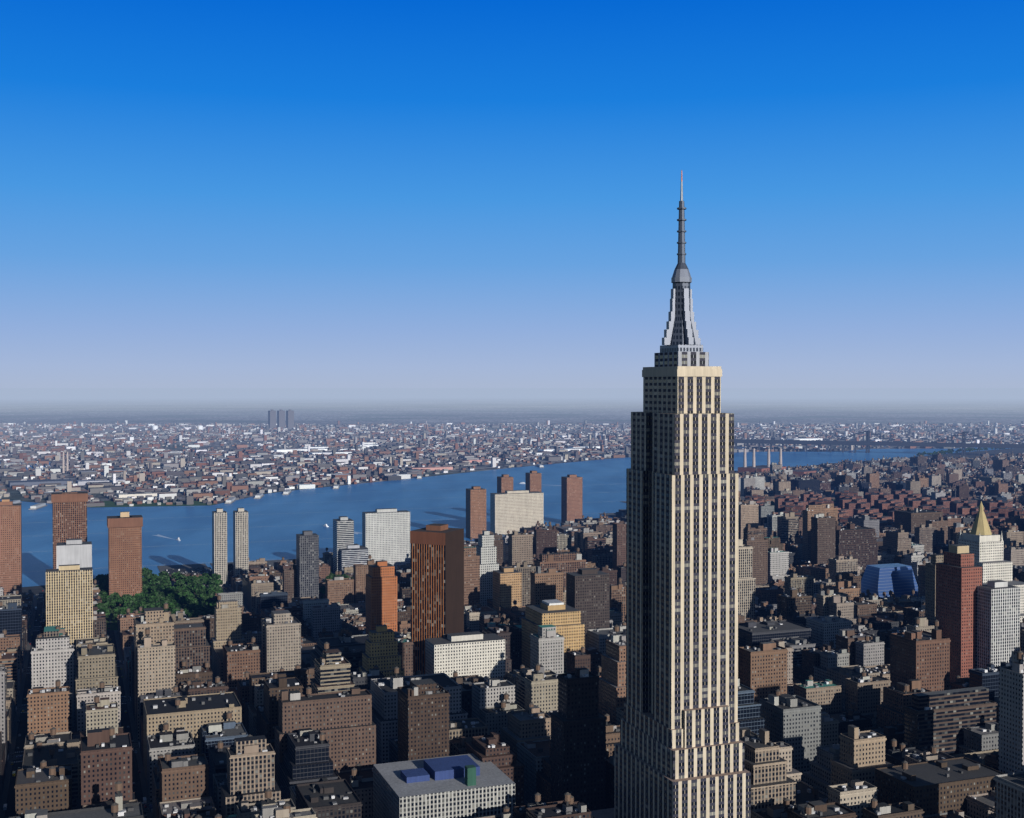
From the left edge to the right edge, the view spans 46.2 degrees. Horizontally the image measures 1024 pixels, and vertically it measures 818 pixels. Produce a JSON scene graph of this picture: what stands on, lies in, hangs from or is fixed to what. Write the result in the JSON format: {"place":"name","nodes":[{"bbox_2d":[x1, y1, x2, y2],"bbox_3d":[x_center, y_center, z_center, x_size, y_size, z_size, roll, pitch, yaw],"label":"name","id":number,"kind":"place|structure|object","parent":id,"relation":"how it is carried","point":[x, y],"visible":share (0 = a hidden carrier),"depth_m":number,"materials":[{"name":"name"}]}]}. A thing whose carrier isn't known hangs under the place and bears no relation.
{"place":"outdoors","nodes":[
{"label":"outdoors","id":0,"kind":"place"},
{"bbox_2d":[106,587,210,629],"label":"park lawn","id":1,"kind":"structure","parent":0,"point":[113,625],"depth_m":1586.88,"materials":[{"name":"green plant"}]},
{"bbox_2d":[93,574,104,581],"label":"tree","id":2,"kind":"object","parent":1,"relation":"on","point":[100,578],"visible":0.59,"depth_m":1789.86,"materials":[{"name":"green plant"}]},
{"bbox_2d":[97,607,110,616],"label":"tree","id":3,"kind":"object","parent":1,"relation":"on","point":[107,610],"visible":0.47,"depth_m":1543.77,"materials":[{"name":"green plant"}]},
{"bbox_2d":[100,592,111,603],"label":"tree","id":4,"kind":"object","parent":1,"relation":"on","point":[105,596],"visible":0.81,"depth_m":1638.79,"materials":[{"name":"green plant"}]},
{"bbox_2d":[105,599,115,607],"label":"tree","id":5,"kind":"object","parent":1,"relation":"on","point":[111,603],"visible":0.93,"depth_m":1622.34,"materials":[{"name":"green plant"}]},
{"bbox_2d":[142,571,157,580],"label":"tree","id":6,"kind":"object","parent":1,"relation":"on","point":[149,575],"visible":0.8,"depth_m":1824.18,"materials":[{"name":"green plant"}]},
{"bbox_2d":[162,601,175,610],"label":"tree","id":7,"kind":"object","parent":1,"relation":"on","point":[171,605],"visible":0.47,"depth_m":1586.55,"materials":[{"name":"green plant"}]},
{"bbox_2d":[167,592,179,601],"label":"tree","id":8,"kind":"object","parent":1,"relation":"on","point":[174,596],"visible":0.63,"depth_m":1645.45,"materials":[{"name":"green plant"}]},
{"bbox_2d":[196,602,203,607],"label":"tree","id":9,"kind":"object","parent":1,"relation":"on","point":[201,604],"visible":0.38,"depth_m":1588.25,"materials":[{"name":"green plant"}]},
{"bbox_2d":[0,466,799,817],"bbox_3d":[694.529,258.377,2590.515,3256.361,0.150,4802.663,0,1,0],"label":"sidewalk pavement","id":10,"kind":"structure","parent":0,"point":[134,734],"depth_m":1183.26,"materials":[{"name":"grey concrete"}]},
{"bbox_2d":[93,603,106,608],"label":"tree","id":11,"kind":"object","parent":10,"relation":"on","point":[100,605],"visible":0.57,"depth_m":1581.97,"materials":[{"name":"green plant"}]},
{"bbox_2d":[96,583,108,590],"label":"tree","id":12,"kind":"object","parent":10,"relation":"on","point":[103,586],"visible":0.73,"depth_m":1727.72,"materials":[{"name":"green plant"}]},
{"bbox_2d":[109,592,121,599],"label":"tree","id":13,"kind":"object","parent":10,"relation":"on","point":[114,595],"visible":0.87,"depth_m":1658.52,"materials":[{"name":"green plant"}]},
{"bbox_2d":[112,611,118,624],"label":"tree","id":14,"kind":"object","parent":10,"relation":"on","point":[115,615],"visible":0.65,"depth_m":1551.22,"materials":[{"name":"green plant"}]},
{"bbox_2d":[3,587,230,809],"bbox_3d":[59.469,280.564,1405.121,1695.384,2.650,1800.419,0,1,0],"label":"cars","id":15,"kind":"object","parent":10,"relation":"on","point":[14,774],"visible":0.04,"depth_m":991.11,"materials":[{"name":"paint"}]},
{"bbox_2d":[113,606,120,612],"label":"tree","id":16,"kind":"object","parent":10,"relation":"on","point":[117,608],"visible":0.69,"depth_m":1585.02,"materials":[{"name":"green plant"}]},
{"bbox_2d":[114,597,120,605],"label":"tree","id":17,"kind":"object","parent":10,"relation":"on","point":[117,601],"visible":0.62,"depth_m":1647.88,"materials":[{"name":"green plant"}]},
{"bbox_2d":[118,607,130,614],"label":"tree","id":18,"kind":"object","parent":10,"relation":"on","point":[123,610],"visible":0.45,"depth_m":1546.80,"materials":[{"name":"green plant"}]},
{"bbox_2d":[119,595,134,604],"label":"tree","id":19,"kind":"object","parent":10,"relation":"on","point":[126,600],"visible":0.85,"depth_m":1621.09,"materials":[{"name":"green plant"}]},
{"bbox_2d":[132,593,141,600],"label":"tree","id":20,"kind":"object","parent":10,"relation":"on","point":[136,596],"visible":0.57,"depth_m":1665.39,"materials":[{"name":"green plant"}]},
{"bbox_2d":[132,601,142,608],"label":"tree","id":21,"kind":"object","parent":10,"relation":"on","point":[136,604],"visible":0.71,"depth_m":1594.64,"materials":[{"name":"green plant"}]},
{"bbox_2d":[136,597,146,601],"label":"tree","id":22,"kind":"object","parent":10,"relation":"on","point":[141,599],"visible":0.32,"depth_m":1637.60,"materials":[{"name":"green plant"}]},
{"bbox_2d":[139,602,148,610],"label":"tree","id":23,"kind":"object","parent":10,"relation":"on","point":[144,604],"visible":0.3,"depth_m":1583.29,"materials":[{"name":"green plant"}]},
{"bbox_2d":[140,593,148,600],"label":"tree","id":24,"kind":"object","parent":10,"relation":"on","point":[144,596],"visible":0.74,"depth_m":1666.62,"materials":[{"name":"green plant"}]},
{"bbox_2d":[142,584,147,593],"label":"tree","id":25,"kind":"object","parent":10,"relation":"on","point":[144,590],"visible":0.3,"depth_m":1712.42,"materials":[{"name":"green plant"}]},
{"bbox_2d":[142,578,148,586],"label":"tree","id":26,"kind":"object","parent":10,"relation":"on","point":[145,581],"visible":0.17,"depth_m":1760.32,"materials":[{"name":"green plant"}]},
{"bbox_2d":[146,585,151,593],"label":"tree","id":27,"kind":"object","parent":10,"relation":"on","point":[148,587],"visible":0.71,"depth_m":1729.84,"materials":[{"name":"green plant"}]},
{"bbox_2d":[146,593,157,599],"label":"tree","id":28,"kind":"object","parent":10,"relation":"on","point":[151,595],"visible":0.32,"depth_m":1659.27,"materials":[{"name":"green plant"}]},
{"bbox_2d":[148,596,159,604],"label":"tree","id":29,"kind":"object","parent":10,"relation":"on","point":[152,599],"visible":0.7,"depth_m":1624.97,"materials":[{"name":"green plant"}]},
{"bbox_2d":[150,575,161,584],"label":"tree","id":30,"kind":"object","parent":10,"relation":"on","point":[155,579],"visible":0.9,"depth_m":1795.63,"materials":[{"name":"green plant"}]},
{"bbox_2d":[151,584,163,591],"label":"tree","id":31,"kind":"object","parent":10,"relation":"on","point":[156,587],"visible":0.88,"depth_m":1715.96,"materials":[{"name":"green plant"}]},
{"bbox_2d":[155,601,163,608],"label":"tree","id":32,"kind":"object","parent":10,"relation":"on","point":[159,605],"visible":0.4,"depth_m":1587.70,"materials":[{"name":"green plant"}]},
{"bbox_2d":[157,595,164,600],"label":"tree","id":33,"kind":"object","parent":10,"relation":"on","point":[160,597],"visible":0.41,"depth_m":1638.18,"materials":[{"name":"green plant"}]},
{"bbox_2d":[158,579,171,587],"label":"tree","id":34,"kind":"object","parent":10,"relation":"on","point":[163,583],"visible":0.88,"depth_m":1762.66,"materials":[{"name":"green plant"}]},
{"bbox_2d":[161,587,171,594],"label":"tree","id":35,"kind":"object","parent":10,"relation":"on","point":[166,590],"visible":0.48,"depth_m":1695.87,"materials":[{"name":"green plant"}]},
{"bbox_2d":[158,596,177,604],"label":"tree","id":36,"kind":"object","parent":10,"relation":"on","point":[165,599],"visible":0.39,"depth_m":1604.58,"materials":[{"name":"green plant"}]},
{"bbox_2d":[171,571,179,578],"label":"tree","id":37,"kind":"object","parent":10,"relation":"on","point":[174,575],"visible":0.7,"depth_m":1847.25,"materials":[{"name":"green plant"}]},
{"bbox_2d":[170,587,186,598],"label":"tree","id":38,"kind":"object","parent":10,"relation":"on","point":[179,591],"visible":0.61,"depth_m":1677.80,"materials":[{"name":"green plant"}]},
{"bbox_2d":[174,581,185,589],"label":"tree","id":39,"kind":"object","parent":10,"relation":"on","point":[181,584],"visible":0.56,"depth_m":1745.69,"materials":[{"name":"green plant"}]},
{"bbox_2d":[178,575,187,583],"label":"tree","id":40,"kind":"object","parent":10,"relation":"on","point":[183,578],"visible":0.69,"depth_m":1802.51,"materials":[{"name":"green plant"}]},
{"bbox_2d":[177,596,190,606],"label":"tree","id":41,"kind":"object","parent":10,"relation":"on","point":[185,600],"visible":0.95,"depth_m":1634.60,"materials":[{"name":"green plant"}]},
{"bbox_2d":[185,583,192,589],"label":"tree","id":42,"kind":"object","parent":10,"relation":"on","point":[189,585],"visible":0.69,"depth_m":1757.09,"materials":[{"name":"green plant"}]},
{"bbox_2d":[187,606,197,612],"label":"tree","id":43,"kind":"object","parent":10,"relation":"on","point":[191,608],"visible":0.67,"depth_m":1571.54,"materials":[{"name":"green plant"}]},
{"bbox_2d":[188,597,199,604],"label":"tree","id":44,"kind":"object","parent":10,"relation":"on","point":[194,600],"visible":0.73,"depth_m":1637.61,"materials":[{"name":"green plant"}]},
{"bbox_2d":[187,578,202,584],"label":"tree","id":45,"kind":"object","parent":10,"relation":"on","point":[193,581],"visible":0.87,"depth_m":1777.08,"materials":[{"name":"green plant"}]},
{"bbox_2d":[190,584,199,598],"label":"tree","id":46,"kind":"object","parent":10,"relation":"on","point":[196,586],"visible":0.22,"depth_m":1737.62,"materials":[{"name":"green plant"}]},
{"bbox_2d":[188,609,202,617],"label":"tree","id":47,"kind":"object","parent":10,"relation":"on","point":[195,613],"visible":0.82,"depth_m":1539.09,"materials":[{"name":"green plant"}]},
{"bbox_2d":[192,584,208,601],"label":"tree","id":48,"kind":"object","parent":10,"relation":"on","point":[202,586],"visible":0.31,"depth_m":1704.97,"materials":[{"name":"green plant"}]},
{"bbox_2d":[196,589,205,597],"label":"tree","id":49,"kind":"object","parent":10,"relation":"on","point":[200,592],"visible":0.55,"depth_m":1677.28,"materials":[{"name":"green plant"}]},
{"bbox_2d":[199,607,209,615],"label":"tree","id":50,"kind":"object","parent":10,"relation":"on","point":[204,611],"visible":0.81,"depth_m":1550.99,"materials":[{"name":"green plant"}]},
{"bbox_2d":[202,577,208,587],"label":"tree","id":51,"kind":"object","parent":10,"relation":"on","point":[205,581],"visible":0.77,"depth_m":1809.47,"materials":[{"name":"green plant"}]},
{"bbox_2d":[201,593,210,607],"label":"tree","id":52,"kind":"object","parent":10,"relation":"on","point":[205,598],"visible":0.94,"depth_m":1632.65,"materials":[{"name":"green plant"}]},
{"bbox_2d":[208,590,214,598],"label":"tree","id":53,"kind":"object","parent":10,"relation":"on","point":[211,593],"visible":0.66,"depth_m":1662.58,"materials":[{"name":"green plant"}]},
{"bbox_2d":[208,605,215,614],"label":"tree","id":54,"kind":"object","parent":10,"relation":"on","point":[211,610],"visible":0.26,"depth_m":1551.74,"materials":[{"name":"green plant"}]},
{"bbox_2d":[208,580,216,587],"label":"tree","id":55,"kind":"object","parent":10,"relation":"on","point":[211,583],"visible":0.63,"depth_m":1770.76,"materials":[{"name":"green plant"}]},
{"bbox_2d":[209,598,217,607],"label":"tree","id":56,"kind":"object","parent":10,"relation":"on","point":[212,603],"visible":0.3,"depth_m":1611.77,"materials":[{"name":"green plant"}]},
{"bbox_2d":[207,573,220,580],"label":"tree","id":57,"kind":"object","parent":10,"relation":"on","point":[216,575],"visible":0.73,"depth_m":1835.08,"materials":[{"name":"green plant"}]},
{"bbox_2d":[208,588,222,592],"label":"tree","id":58,"kind":"object","parent":10,"relation":"on","point":[215,590],"visible":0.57,"depth_m":1677.55,"materials":[{"name":"green plant"}]},
{"bbox_2d":[209,578,222,585],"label":"tree","id":59,"kind":"object","parent":10,"relation":"on","point":[219,582],"visible":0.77,"depth_m":1785.77,"materials":[{"name":"green plant"}]},
{"bbox_2d":[210,585,222,590],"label":"tree","id":60,"kind":"object","parent":10,"relation":"on","point":[218,587],"visible":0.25,"depth_m":1717.75,"materials":[{"name":"green plant"}]},
{"bbox_2d":[326,572,335,578],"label":"tree","id":61,"kind":"object","parent":10,"relation":"on","point":[331,575],"visible":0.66,"depth_m":1842.08,"materials":[{"name":"green plant"}]},
{"bbox_2d":[0,448,1023,817],"bbox_3d":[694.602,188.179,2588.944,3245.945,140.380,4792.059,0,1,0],"label":"city buildings","id":62,"kind":"structure","parent":10,"relation":"on","point":[852,703],"depth_m":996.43,"materials":[{"name":"brown brick"}]},
{"bbox_2d":[861,563,917,598],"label":"blue glass building","id":63,"kind":"structure","parent":10,"relation":"on","point":[898,579],"depth_m":1641.02,"materials":[{"name":"blue glass"}]},
{"bbox_2d":[0,448,1010,586],"bbox_3d":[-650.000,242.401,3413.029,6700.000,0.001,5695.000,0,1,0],"label":"river","id":64,"kind":"structure","parent":0,"point":[268,525],"depth_m":2970.49,"materials":[{"name":"liquid"}]},
{"bbox_2d":[154,534,180,540],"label":"boat","id":65,"kind":"object","parent":64,"relation":"on","point":[178,538],"visible":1,"depth_m":2444.09,"materials":[{"name":"white"}]},
{"bbox_2d":[0,409,1023,509],"bbox_3d":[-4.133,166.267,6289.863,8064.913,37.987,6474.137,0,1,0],"label":"city buildings","id":66,"kind":"structure","parent":0,"point":[162,465],"depth_m":5606.36,"materials":[{"name":"grey concrete"}]},
{"bbox_2d":[0,388,1023,504],"bbox_3d":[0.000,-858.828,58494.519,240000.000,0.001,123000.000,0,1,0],"label":"ground","id":67,"kind":"structure","parent":0,"point":[416,406],"depth_m":16590.37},
{"bbox_2d":[96,499,214,506],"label":"shoreline","id":68,"kind":"structure","parent":67,"relation":"on","point":[113,504],"depth_m":3121.14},
{"bbox_2d":[591,352,750,817],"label":"skyscraper","id":69,"kind":"structure","parent":67,"relation":"on","point":[679,749],"depth_m":716.52,"materials":[{"name":"beige stone"}]},
{"bbox_2d":[660,170,702,352],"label":"spire","id":70,"kind":"structure","parent":69,"relation":"on","point":[680,333],"depth_m":734.56,"materials":[{"name":"silver metal"}]},
{"bbox_2d":[734,431,1023,454],"bbox_3d":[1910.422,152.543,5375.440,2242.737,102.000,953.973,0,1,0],"label":"bridge","id":71,"kind":"structure","parent":67,"relation":"on","point":[868,443],"depth_m":5463.89,"materials":[{"name":"grey metal"}]},
{"bbox_2d":[0,0,1023,387],"label":"sky","id":72,"kind":"structure","parent":0,"point":[194,193],"materials":[{"name":"blue"}]},
{"bbox_2d":[4,448,1023,817],"bbox_3d":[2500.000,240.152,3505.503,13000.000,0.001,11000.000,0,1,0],"label":"manhattan street","id":73,"kind":"structure","parent":0,"point":[20,744],"depth_m":1147.35,"materials":[{"name":"grey asphalt"}]},
{"bbox_2d":[142,568,151,574],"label":"tree","id":74,"kind":"object","parent":73,"relation":"on","point":[145,571],"visible":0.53,"depth_m":1859.24,"materials":[{"name":"green plant"}]},
{"bbox_2d":[158,571,169,578],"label":"tree","id":75,"kind":"object","parent":73,"relation":"on","point":[165,573],"visible":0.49,"depth_m":1854.66,"materials":[{"name":"green plant"}]},
{"bbox_2d":[8,466,796,817],"bbox_3d":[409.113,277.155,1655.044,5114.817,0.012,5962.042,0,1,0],"label":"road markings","id":76,"kind":"object","parent":73,"relation":"on","point":[206,544],"visible":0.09,"depth_m":2410.07,"materials":[{"name":"white paint"}]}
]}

